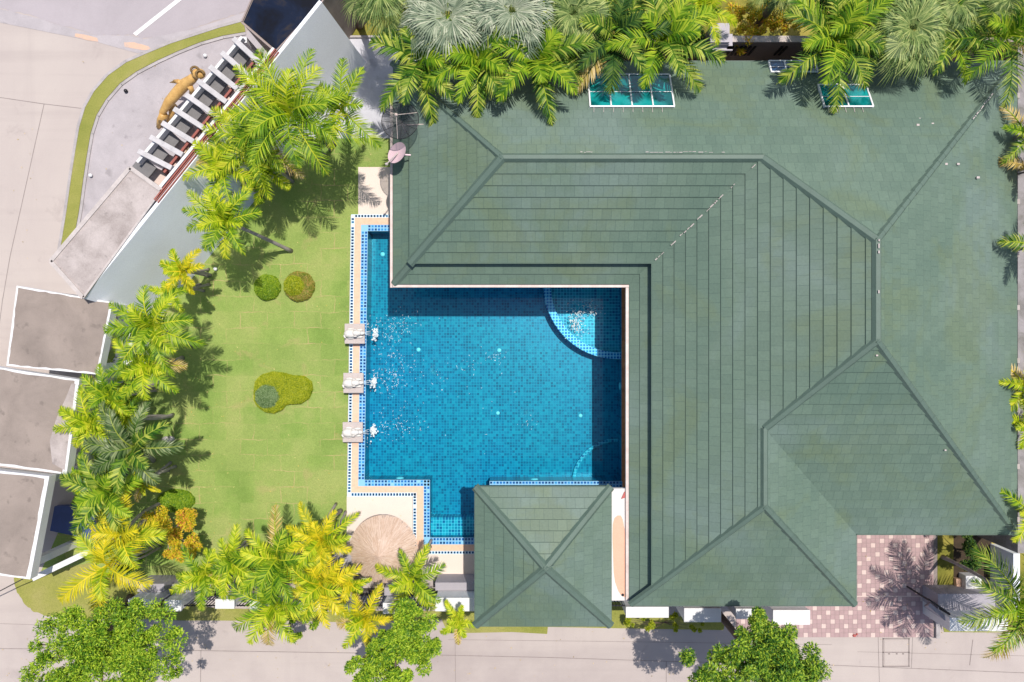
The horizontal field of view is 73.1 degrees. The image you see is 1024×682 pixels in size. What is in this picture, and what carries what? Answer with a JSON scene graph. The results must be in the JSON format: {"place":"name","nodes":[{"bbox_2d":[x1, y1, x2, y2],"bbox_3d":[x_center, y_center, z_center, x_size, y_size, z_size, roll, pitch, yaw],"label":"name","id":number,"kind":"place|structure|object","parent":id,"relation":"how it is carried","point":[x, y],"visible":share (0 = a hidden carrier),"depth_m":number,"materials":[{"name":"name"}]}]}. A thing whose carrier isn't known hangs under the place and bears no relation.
{"place":"outdoors","nodes":[
{"label":"outdoors","id":0,"kind":"place"},
{"bbox_2d":[0,0,249,37],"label":"asphalt road","id":1,"kind":"structure","parent":0,"point":[112,17],"depth_m":27.00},
{"bbox_2d":[81,30,269,220],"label":"forecourt paving","id":2,"kind":"structure","parent":0,"point":[128,121],"depth_m":26.95,"materials":[{"name":"concrete"}]},
{"bbox_2d":[156,66,205,128],"bbox_3d":[-12.677,-9.311,26.039,3.006,1.836,0.804,-31,90,0],"label":"golden statue","id":3,"kind":"object","parent":2,"relation":"on","point":[180,88],"visible":0.97,"depth_m":25.86,"materials":[{"name":"gold metal"}]},
{"bbox_2d":[133,36,265,184],"bbox_3d":[-10.845,-7.875,25.250,1.408,3.400,6.257,39,90,0],"label":"pergola","id":4,"kind":"object","parent":2,"relation":"on","point":[187,122],"visible":0.64,"depth_m":23.85,"materials":[{"name":"white concrete"}]},
{"bbox_2d":[49,0,365,314],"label":"outbuilding","id":5,"kind":"structure","parent":2,"relation":"on","point":[125,236],"depth_m":23.66,"materials":[{"name":"concrete"}]},
{"bbox_2d":[241,0,367,52],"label":"flat roof tank","id":6,"kind":"object","parent":2,"relation":"on","point":[268,24],"visible":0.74,"depth_m":23.59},
{"bbox_2d":[41,138,389,577],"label":"lawn","id":7,"kind":"structure","parent":0,"point":[313,210],"depth_m":26.98,"materials":[{"name":"plant"}]},
{"bbox_2d":[50,504,99,539],"bbox_3d":[-16.959,7.021,26.840,1.780,0.280,1.360,0,90,0],"label":"blue crate cover","id":8,"kind":"object","parent":7,"relation":"on","point":[62,518],"visible":0.57,"depth_m":26.70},
{"bbox_2d":[52,385,143,452],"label":"palm tree","id":9,"kind":"object","parent":7,"relation":"on","point":[80,426],"visible":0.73,"depth_m":23.57,"materials":[{"name":"green plant"}]},
{"bbox_2d":[59,452,143,535],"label":"palm tree","id":10,"kind":"object","parent":7,"relation":"on","point":[89,500],"visible":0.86,"depth_m":23.06,"materials":[{"name":"green plant"}]},
{"bbox_2d":[55,518,163,614],"bbox_3d":[-13.566,7.781,24.832,3.190,4.344,3.509,0,90,0],"label":"palm tree","id":11,"kind":"object","parent":7,"relation":"on","point":[101,575],"visible":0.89,"depth_m":23.11,"materials":[{"name":"yellow plant"}]},
{"bbox_2d":[78,362,158,423],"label":"palm tree","id":12,"kind":"object","parent":7,"relation":"on","point":[102,391],"visible":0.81,"depth_m":23.62,"materials":[{"name":"green plant"}]},
{"bbox_2d":[85,489,168,570],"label":"palm tree","id":13,"kind":"object","parent":7,"relation":"on","point":[115,536],"visible":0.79,"depth_m":23.34,"materials":[{"name":"yellow plant"}]},
{"bbox_2d":[83,401,183,494],"bbox_3d":[-12.529,3.480,24.569,3.152,4.949,3.086,0,90,0],"label":"palm tree","id":14,"kind":"object","parent":7,"relation":"on","point":[135,455],"visible":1,"depth_m":22.49,"materials":[{"name":"green plant"}]},
{"bbox_2d":[100,395,174,433],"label":"palm tree","id":15,"kind":"object","parent":7,"relation":"on","point":[124,421],"visible":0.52,"depth_m":24.02,"materials":[{"name":"green plant"}]},
{"bbox_2d":[103,328,187,401],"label":"palm tree","id":16,"kind":"object","parent":7,"relation":"on","point":[140,367],"visible":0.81,"depth_m":22.57,"materials":[{"name":"green plant"}]},
{"bbox_2d":[102,285,206,376],"bbox_3d":[-11.618,-0.327,24.369,3.214,5.308,3.091,0,90,0],"label":"palm tree","id":17,"kind":"object","parent":7,"relation":"on","point":[142,326],"visible":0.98,"depth_m":22.12,"materials":[{"name":"green plant"}]},
{"bbox_2d":[140,505,202,562],"bbox_3d":[-12.494,7.058,25.997,2.269,2.085,2.057,0,90,0],"label":"croton shrub","id":18,"kind":"object","parent":7,"relation":"on","point":[175,535],"visible":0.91,"depth_m":25.34,"materials":[{"name":"orange plant"}]},
{"bbox_2d":[157,489,195,512],"bbox_3d":[-13.077,6.222,26.756,1.478,0.449,0.937,0,90,0],"label":"round bush","id":19,"kind":"object","parent":7,"relation":"on","point":[180,499],"visible":0.86,"depth_m":26.66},
{"bbox_2d":[148,278,210,312],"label":"palm tree","id":20,"kind":"object","parent":7,"relation":"on","point":[161,290],"visible":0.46,"depth_m":24.49,"materials":[{"name":"green plant"}]},
{"bbox_2d":[159,247,211,294],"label":"palm tree","id":21,"kind":"object","parent":7,"relation":"on","point":[175,269],"visible":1,"depth_m":24.07,"materials":[{"name":"yellow plant"}]},
{"bbox_2d":[72,114,344,590],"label":"undergrowth","id":22,"kind":"object","parent":7,"relation":"on","point":[261,200],"visible":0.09,"depth_m":25.68,"materials":[{"name":"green plant"}]},
{"bbox_2d":[169,538,248,611],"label":"palm tree","id":23,"kind":"object","parent":7,"relation":"on","point":[199,581],"visible":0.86,"depth_m":24.18,"materials":[{"name":"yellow plant"}]},
{"bbox_2d":[182,130,263,207],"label":"palm tree","id":24,"kind":"object","parent":7,"relation":"on","point":[212,169],"visible":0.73,"depth_m":23.26,"materials":[{"name":"green plant"}]},
{"bbox_2d":[203,522,264,599],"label":"palm tree","id":25,"kind":"object","parent":7,"relation":"on","point":[224,567],"visible":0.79,"depth_m":24.00,"materials":[{"name":"green plant"}]},
{"bbox_2d":[181,181,292,259],"bbox_3d":[-9.697,-4.080,24.798,2.741,4.466,2.707,0,90,0],"label":"palm tree","id":26,"kind":"object","parent":7,"relation":"on","point":[220,217],"visible":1,"depth_m":22.83,"materials":[{"name":"green plant"}]},
{"bbox_2d":[201,95,313,201],"bbox_3d":[-8.700,-6.635,24.804,3.610,4.411,3.768,-35,90,0],"label":"palm tree","id":27,"kind":"object","parent":7,"relation":"on","point":[277,160],"visible":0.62,"depth_m":23.09,"materials":[{"name":"green plant"}]},
{"bbox_2d":[255,385,279,407],"bbox_3d":[-9.441,2.140,26.624,1.108,0.653,1.114,0,90,0],"label":"round bush","id":28,"kind":"object","parent":7,"relation":"on","point":[266,396],"visible":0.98,"depth_m":26.47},
{"bbox_2d":[254,274,280,300],"bbox_3d":[-9.509,-2.091,26.656,1.058,0.647,1.050,0,90,0],"label":"round bush","id":29,"kind":"object","parent":7,"relation":"on","point":[267,287],"visible":1,"depth_m":26.58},
{"bbox_2d":[239,148,303,205],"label":"palm tree","id":30,"kind":"object","parent":7,"relation":"on","point":[280,178],"visible":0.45,"depth_m":24.06,"materials":[{"name":"green plant"}]},
{"bbox_2d":[230,564,316,645],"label":"palm tree","id":31,"kind":"object","parent":7,"relation":"on","point":[269,613],"visible":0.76,"depth_m":23.85,"materials":[{"name":"green plant"}]},
{"bbox_2d":[229,504,319,606],"bbox_3d":[-7.987,7.480,24.919,3.168,4.180,3.152,-41,90,0],"label":"palm tree","id":32,"kind":"object","parent":7,"relation":"on","point":[271,569],"visible":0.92,"depth_m":23.25,"materials":[{"name":"green plant"}]},
{"bbox_2d":[253,371,312,413],"bbox_3d":[-8.899,2.006,26.779,2.306,0.402,1.672,0,90,0],"label":"kidney hedge","id":33,"kind":"object","parent":7,"relation":"on","point":[294,389],"visible":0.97,"depth_m":26.65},
{"bbox_2d":[222,46,367,175],"bbox_3d":[-6.950,-7.325,24.053,4.592,5.903,4.253,0,90,0],"label":"palm tree","id":34,"kind":"object","parent":7,"relation":"on","point":[279,106],"visible":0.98,"depth_m":21.58,"materials":[{"name":"green plant"}]},
{"bbox_2d":[285,271,314,301],"bbox_3d":[-8.274,-2.127,26.805,1.224,0.349,1.234,0,90,0],"label":"round bush","id":35,"kind":"object","parent":7,"relation":"on","point":[308,290],"visible":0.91,"depth_m":26.71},
{"bbox_2d":[282,533,362,629],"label":"palm tree","id":36,"kind":"object","parent":7,"relation":"on","point":[316,590],"visible":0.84,"depth_m":23.46,"materials":[{"name":"yellow plant"}]},
{"bbox_2d":[285,501,359,573],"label":"palm tree","id":37,"kind":"object","parent":7,"relation":"on","point":[315,547],"visible":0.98,"depth_m":23.42,"materials":[{"name":"yellow plant"}]},
{"bbox_2d":[358,167,389,213],"bbox_3d":[-5.000,-5.850,26.970,2.000,0.001,1.875,0,90,0],"label":"side deck pad","id":38,"kind":"object","parent":7,"relation":"on","point":[373,190],"visible":0.6,"depth_m":26.97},
{"bbox_2d":[309,38,415,137],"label":"courtyard","id":39,"kind":"structure","parent":0,"point":[378,69],"depth_m":26.98,"materials":[{"name":"concrete"}]},
{"bbox_2d":[297,57,382,154],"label":"palm tree","id":40,"kind":"object","parent":39,"relation":"on","point":[344,113],"visible":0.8,"depth_m":22.33,"materials":[{"name":"green plant"}]},
{"bbox_2d":[0,8,1023,681],"bbox_3d":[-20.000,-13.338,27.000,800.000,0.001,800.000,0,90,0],"label":"ground","id":41,"kind":"structure","parent":0,"point":[58,72],"depth_m":27.00,"materials":[{"name":"concrete"}]},
{"bbox_2d":[0,465,88,578],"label":"carport","id":42,"kind":"object","parent":41,"relation":"on","point":[25,500],"visible":0.92,"depth_m":23.94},
{"bbox_2d":[0,366,109,473],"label":"carport","id":43,"kind":"object","parent":41,"relation":"on","point":[32,403],"visible":0.81,"depth_m":23.94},
{"bbox_2d":[6,286,128,373],"bbox_3d":[-15.669,-0.318,25.472,3.373,3.056,2.795,7,90,0],"label":"carport","id":44,"kind":"object","parent":41,"relation":"on","point":[52,330],"visible":0.88,"depth_m":23.94,"materials":[{"name":"concrete"}]},
{"bbox_2d":[17,593,187,681],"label":"leafy tree","id":45,"kind":"object","parent":41,"relation":"on","point":[93,654],"visible":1,"depth_m":22.15,"materials":[{"name":"green plant"}]},
{"bbox_2d":[0,9,244,52],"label":"road edge strip","id":46,"kind":"object","parent":41,"relation":"on","point":[25,21],"visible":0.95,"depth_m":26.99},
{"bbox_2d":[57,19,245,248],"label":"verge kerb","id":47,"kind":"structure","parent":41,"relation":"on","point":[115,91],"depth_m":26.89,"materials":[{"name":"stone"}]},
{"bbox_2d":[61,22,244,244],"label":"verge grass","id":48,"kind":"structure","parent":47,"relation":"on","point":[109,84],"depth_m":26.89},
{"bbox_2d":[128,575,175,606],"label":"wall pillar","id":49,"kind":"structure","parent":41,"relation":"on","point":[161,586],"depth_m":26.00,"materials":[{"name":"white paint"}]},
{"bbox_2d":[165,581,198,610],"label":"wall pillar","id":50,"kind":"structure","parent":41,"relation":"on","point":[178,602],"depth_m":25.55,"materials":[{"name":"white paint"}]},
{"bbox_2d":[14,563,352,621],"bbox_3d":[-12.725,9.826,26.982,13.450,0.001,2.328,0,90,0],"label":"grass corner","id":51,"kind":"object","parent":41,"relation":"on","point":[39,595],"depth_m":26.98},
{"bbox_2d":[335,582,393,649],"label":"palm tree","id":52,"kind":"object","parent":41,"relation":"on","point":[356,622],"visible":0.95,"depth_m":23.57,"materials":[{"name":"yellow plant"}]},
{"bbox_2d":[347,496,473,574],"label":"pool deck","id":53,"kind":"structure","parent":41,"relation":"on","point":[399,507],"depth_m":26.97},
{"bbox_2d":[333,566,372,606],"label":"palm tree","id":54,"kind":"object","parent":53,"relation":"on","point":[351,586],"visible":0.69,"depth_m":24.32,"materials":[{"name":"yellow plant"}]},
{"bbox_2d":[350,515,417,582],"bbox_3d":[-4.669,7.574,25.624,2.484,2.711,2.484,0,90,0],"label":"thatched parasol","id":55,"kind":"object","parent":53,"relation":"on","point":[380,539],"visible":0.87,"depth_m":24.85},
{"bbox_2d":[375,538,446,614],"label":"palm tree","id":56,"kind":"object","parent":41,"relation":"on","point":[416,571],"visible":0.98,"depth_m":24.03,"materials":[{"name":"green plant"}]},
{"bbox_2d":[368,0,479,126],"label":"palm tree","id":57,"kind":"object","parent":41,"relation":"on","point":[392,43],"visible":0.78,"depth_m":22.03,"materials":[{"name":"green plant"}]},
{"bbox_2d":[412,575,437,587],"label":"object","id":58,"kind":"object","parent":41,"relation":"on","point":[430,583],"visible":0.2,"depth_m":26.98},
{"bbox_2d":[344,583,441,681],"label":"leafy tree","id":59,"kind":"object","parent":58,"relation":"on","point":[388,647],"visible":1,"depth_m":22.58,"materials":[{"name":"green plant"}]},
{"bbox_2d":[123,588,767,606],"bbox_3d":[-2.401,9.748,26.200,23.880,1.600,0.200,0,90,0],"label":"railing","id":60,"kind":"object","parent":41,"relation":"on","point":[366,592],"visible":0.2,"depth_m":26.17,"materials":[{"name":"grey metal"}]},
{"bbox_2d":[435,574,473,610],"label":"wall pillar","id":61,"kind":"structure","parent":41,"relation":"on","point":[456,591],"depth_m":26.00,"materials":[{"name":"white paint"}]},
{"bbox_2d":[440,599,474,644],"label":"palm tree","id":62,"kind":"object","parent":41,"relation":"on","point":[458,622],"visible":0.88,"depth_m":24.53,"materials":[{"name":"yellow plant"}]},
{"bbox_2d":[421,7,528,117],"bbox_3d":[-1.030,-8.999,24.179,3.862,5.663,3.593,0,90,0],"label":"palm tree","id":63,"kind":"object","parent":41,"relation":"on","point":[469,61],"visible":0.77,"depth_m":21.84,"materials":[{"name":"green plant"}]},
{"bbox_2d":[347,214,621,553],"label":"swimming pool","id":64,"kind":"structure","parent":41,"relation":"in","point":[556,389],"depth_m":27.80,"materials":[{"name":"liquid"}]},
{"bbox_2d":[342,373,376,392],"bbox_3d":[-5.874,1.607,26.638,1.220,0.956,0.770,0,90,0],"label":"fountain","id":65,"kind":"object","parent":64,"relation":"on","point":[353,382],"visible":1,"depth_m":26.50,"materials":[{"name":"stone"}]},
{"bbox_2d":[341,422,378,441],"bbox_3d":[-5.861,3.539,26.636,1.295,0.953,0.856,0,90,0],"label":"fountain","id":66,"kind":"object","parent":64,"relation":"on","point":[352,431],"visible":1,"depth_m":26.50,"materials":[{"name":"stone"}]},
{"bbox_2d":[343,324,377,343],"bbox_3d":[-5.828,-0.282,26.639,1.214,0.957,0.770,0,90,0],"label":"fountain","id":67,"kind":"object","parent":64,"relation":"on","point":[354,333],"visible":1,"depth_m":26.50,"materials":[{"name":"stone"}]},
{"bbox_2d":[0,97,1021,681],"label":"paving joints","id":68,"kind":"object","parent":41,"relation":"on","point":[454,639],"visible":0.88,"depth_m":27.00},
{"bbox_2d":[478,0,596,125],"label":"palm tree","id":69,"kind":"object","parent":41,"relation":"on","point":[542,70],"visible":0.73,"depth_m":21.69,"materials":[{"name":"green plant"}]},
{"bbox_2d":[472,484,613,628],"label":"pavilion","id":70,"kind":"structure","parent":41,"relation":"on","point":[542,555],"depth_m":23.60,"materials":[{"name":"green tile"}]},
{"bbox_2d":[555,0,673,95],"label":"palm tree","id":71,"kind":"object","parent":41,"relation":"on","point":[634,21],"visible":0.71,"depth_m":21.96,"materials":[{"name":"green plant"}]},
{"bbox_2d":[622,288,624,486],"bbox_3d":[4.763,1.613,26.969,0.975,0.001,8.300,0,90,0],"label":"timber deck strip","id":72,"kind":"object","parent":41,"relation":"on","point":[623,387],"depth_m":26.97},
{"bbox_2d":[620,601,668,617],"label":"wall pillar","id":73,"kind":"structure","parent":41,"relation":"on","point":[646,611],"depth_m":25.25,"materials":[{"name":"white paint"}]},
{"bbox_2d":[604,0,726,94],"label":"palm tree","id":74,"kind":"object","parent":41,"relation":"on","point":[682,29],"visible":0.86,"depth_m":21.77,"materials":[{"name":"green plant"}]},
{"bbox_2d":[377,0,1006,60],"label":"thicket","id":75,"kind":"object","parent":41,"relation":"on","point":[822,2],"visible":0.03,"depth_m":24.21,"materials":[{"name":"green plant"}]},
{"bbox_2d":[361,601,1023,633],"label":"roadside grass","id":76,"kind":"structure","parent":41,"relation":"on","point":[618,616],"depth_m":26.98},
{"bbox_2d":[675,606,720,621],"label":"wall pillar","id":77,"kind":"structure","parent":41,"relation":"on","point":[700,613],"depth_m":25.25,"materials":[{"name":"white paint"}]},
{"bbox_2d":[390,60,1018,606],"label":"house","id":78,"kind":"structure","parent":41,"relation":"on","point":[820,330],"depth_m":22.48,"materials":[{"name":"green tile"}]},
{"bbox_2d":[612,487,625,600],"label":"connecting roof","id":79,"kind":"structure","parent":78,"relation":"attached to","point":[618,548],"depth_m":24.15,"materials":[{"name":"white metal"}]},
{"bbox_2d":[588,73,674,111],"bbox_3d":[3.954,-8.276,23.073,2.815,0.889,1.574,0,90,0],"label":"skylight","id":80,"kind":"object","parent":78,"relation":"attached to","point":[630,93],"visible":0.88,"depth_m":23.02,"materials":[{"name":"teal glass"}]},
{"bbox_2d":[817,84,873,111],"bbox_3d":[11.079,-8.059,22.959,1.649,0.660,1.141,0,90,0],"label":"skylight","id":81,"kind":"object","parent":78,"relation":"attached to","point":[856,98],"visible":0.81,"depth_m":22.93,"materials":[{"name":"teal glass"}]},
{"bbox_2d":[678,606,832,681],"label":"leafy tree","id":82,"kind":"object","parent":41,"relation":"on","point":[771,652],"visible":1,"depth_m":21.89,"materials":[{"name":"green plant"}]},
{"bbox_2d":[776,0,893,113],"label":"palm tree","id":83,"kind":"object","parent":41,"relation":"on","point":[859,38],"visible":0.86,"depth_m":21.72,"materials":[{"name":"green plant"}]},
{"bbox_2d":[883,638,909,666],"bbox_3d":[15.000,12.169,26.990,1.050,0.020,1.112,0,90,0],"label":"drain cover","id":84,"kind":"object","parent":41,"relation":"on","point":[896,652],"visible":1,"depth_m":26.99,"materials":[{"name":"concrete"}]},
{"bbox_2d":[863,0,950,84],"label":"fan palm","id":85,"kind":"object","parent":41,"relation":"on","point":[921,15],"visible":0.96,"depth_m":21.68,"materials":[{"name":"green plant"}]},
{"bbox_2d":[937,535,952,584],"bbox_3d":[16.913,8.363,26.968,0.625,0.001,3.400,0,90,0],"label":"driveway grass strip","id":86,"kind":"object","parent":41,"relation":"on","point":[944,567],"visible":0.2,"depth_m":26.97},
{"bbox_2d":[940,544,1023,661],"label":"palm tree","id":87,"kind":"object","parent":86,"relation":"on","point":[1016,613],"visible":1,"depth_m":22.41,"materials":[{"name":"green plant"}]},
{"bbox_2d":[906,544,1019,630],"bbox_3d":[17.579,9.684,26.150,3.924,1.700,2.241,-26,90,0],"label":"corner enclosure","id":88,"kind":"object","parent":41,"relation":"on","point":[944,606],"visible":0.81,"depth_m":26.00,"materials":[{"name":"white paint"}]},
{"bbox_2d":[953,535,990,589],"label":"planting bed soil","id":89,"kind":"structure","parent":41,"relation":"on","point":[958,552],"depth_m":26.97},
{"bbox_2d":[959,535,986,573],"bbox_3d":[17.041,7.888,26.146,1.172,1.792,1.702,-37,90,0],"label":"dark shrub","id":90,"kind":"object","parent":89,"relation":"on","point":[969,543],"visible":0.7,"depth_m":25.67,"materials":[{"name":"green plant"}]},
{"bbox_2d":[927,0,1023,110],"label":"palm tree","id":91,"kind":"object","parent":41,"relation":"on","point":[1018,35],"visible":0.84,"depth_m":21.91,"materials":[{"name":"green plant"}]},
{"bbox_2d":[977,47,1023,552],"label":"wall","id":92,"kind":"structure","parent":41,"relation":"on","point":[1004,541],"depth_m":24.80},
{"bbox_2d":[999,105,1023,164],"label":"palm tree","id":93,"kind":"object","parent":41,"relation":"on","point":[1012,126],"visible":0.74,"depth_m":22.95,"materials":[{"name":"green plant"}]},
{"bbox_2d":[999,364,1023,414],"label":"palm tree","id":94,"kind":"object","parent":41,"relation":"on","point":[1018,380],"visible":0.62,"depth_m":23.54,"materials":[{"name":"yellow plant"}]},
{"bbox_2d":[352,0,1023,36],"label":"garden ground","id":95,"kind":"structure","parent":0,"point":[733,31],"depth_m":26.99,"materials":[{"name":"green plant"}]},
{"bbox_2d":[339,0,415,39],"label":"fan palm","id":96,"kind":"object","parent":95,"relation":"on","point":[387,9],"visible":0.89,"depth_m":22.22,"materials":[{"name":"green plant"}]},
{"bbox_2d":[725,0,809,55],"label":"orange shrub","id":97,"kind":"object","parent":95,"relation":"on","point":[779,22],"visible":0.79,"depth_m":24.73,"materials":[{"name":"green plant"}]},
{"bbox_2d":[743,0,809,31],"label":"fan palm","id":98,"kind":"object","parent":95,"relation":"on","point":[770,7],"visible":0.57,"depth_m":22.86,"materials":[{"name":"green plant"}]},
{"bbox_2d":[736,535,936,636],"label":"driveway","id":99,"kind":"structure","parent":0,"point":[877,579],"depth_m":26.97,"materials":[{"name":"pink tile"}]},
{"bbox_2d":[757,606,809,624],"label":"wall pillar","id":100,"kind":"structure","parent":99,"relation":"on","point":[793,615],"depth_m":25.25,"materials":[{"name":"white paint"}]},
{"label":"side path","id":101,"kind":"structure","parent":0,"visible":0},
{"bbox_2d":[396,0,486,86],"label":"fan palm","id":102,"kind":"object","parent":101,"relation":"on","point":[426,14],"visible":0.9,"depth_m":21.59,"materials":[{"name":"green plant"}]},
{"bbox_2d":[468,0,555,72],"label":"fan palm","id":103,"kind":"object","parent":101,"relation":"on","point":[529,17],"visible":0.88,"depth_m":21.45,"materials":[{"name":"green plant"}]},
{"bbox_2d":[542,0,616,59],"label":"fan palm","id":104,"kind":"object","parent":101,"relation":"on","point":[571,19],"visible":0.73,"depth_m":21.87,"materials":[{"name":"green plant"}]},
{"bbox_2d":[671,0,737,44],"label":"palm tree","id":105,"kind":"object","parent":101,"relation":"on","point":[720,14],"visible":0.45,"depth_m":22.82,"materials":[{"name":"yellow plant"}]},
{"bbox_2d":[694,23,732,60],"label":"gate pillar","id":106,"kind":"structure","parent":101,"relation":"on","point":[726,42],"depth_m":24.02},
{"bbox_2d":[484,36,1023,60],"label":"boundary wall","id":107,"kind":"structure","parent":101,"relation":"on","point":[763,48],"depth_m":25.27,"materials":[{"name":"grey metal"}]},
{"bbox_2d":[803,0,909,76],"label":"palm tree","id":108,"kind":"object","parent":101,"relation":"on","point":[837,28],"visible":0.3,"depth_m":21.86,"materials":[{"name":"green plant"}]},
{"bbox_2d":[915,0,985,45],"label":"fan palm","id":109,"kind":"object","parent":101,"relation":"on","point":[960,13],"visible":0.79,"depth_m":21.93,"materials":[{"name":"green plant"}]},
{"bbox_2d":[908,0,997,86],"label":"palm tree","id":110,"kind":"object","parent":101,"relation":"on","point":[943,58],"visible":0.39,"depth_m":22.20,"materials":[{"name":"green plant"}]},
{"bbox_2d":[971,0,1023,34],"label":"fan palm","id":111,"kind":"object","parent":101,"relation":"on","point":[1001,5],"visible":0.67,"depth_m":21.78,"materials":[{"name":"green plant"}]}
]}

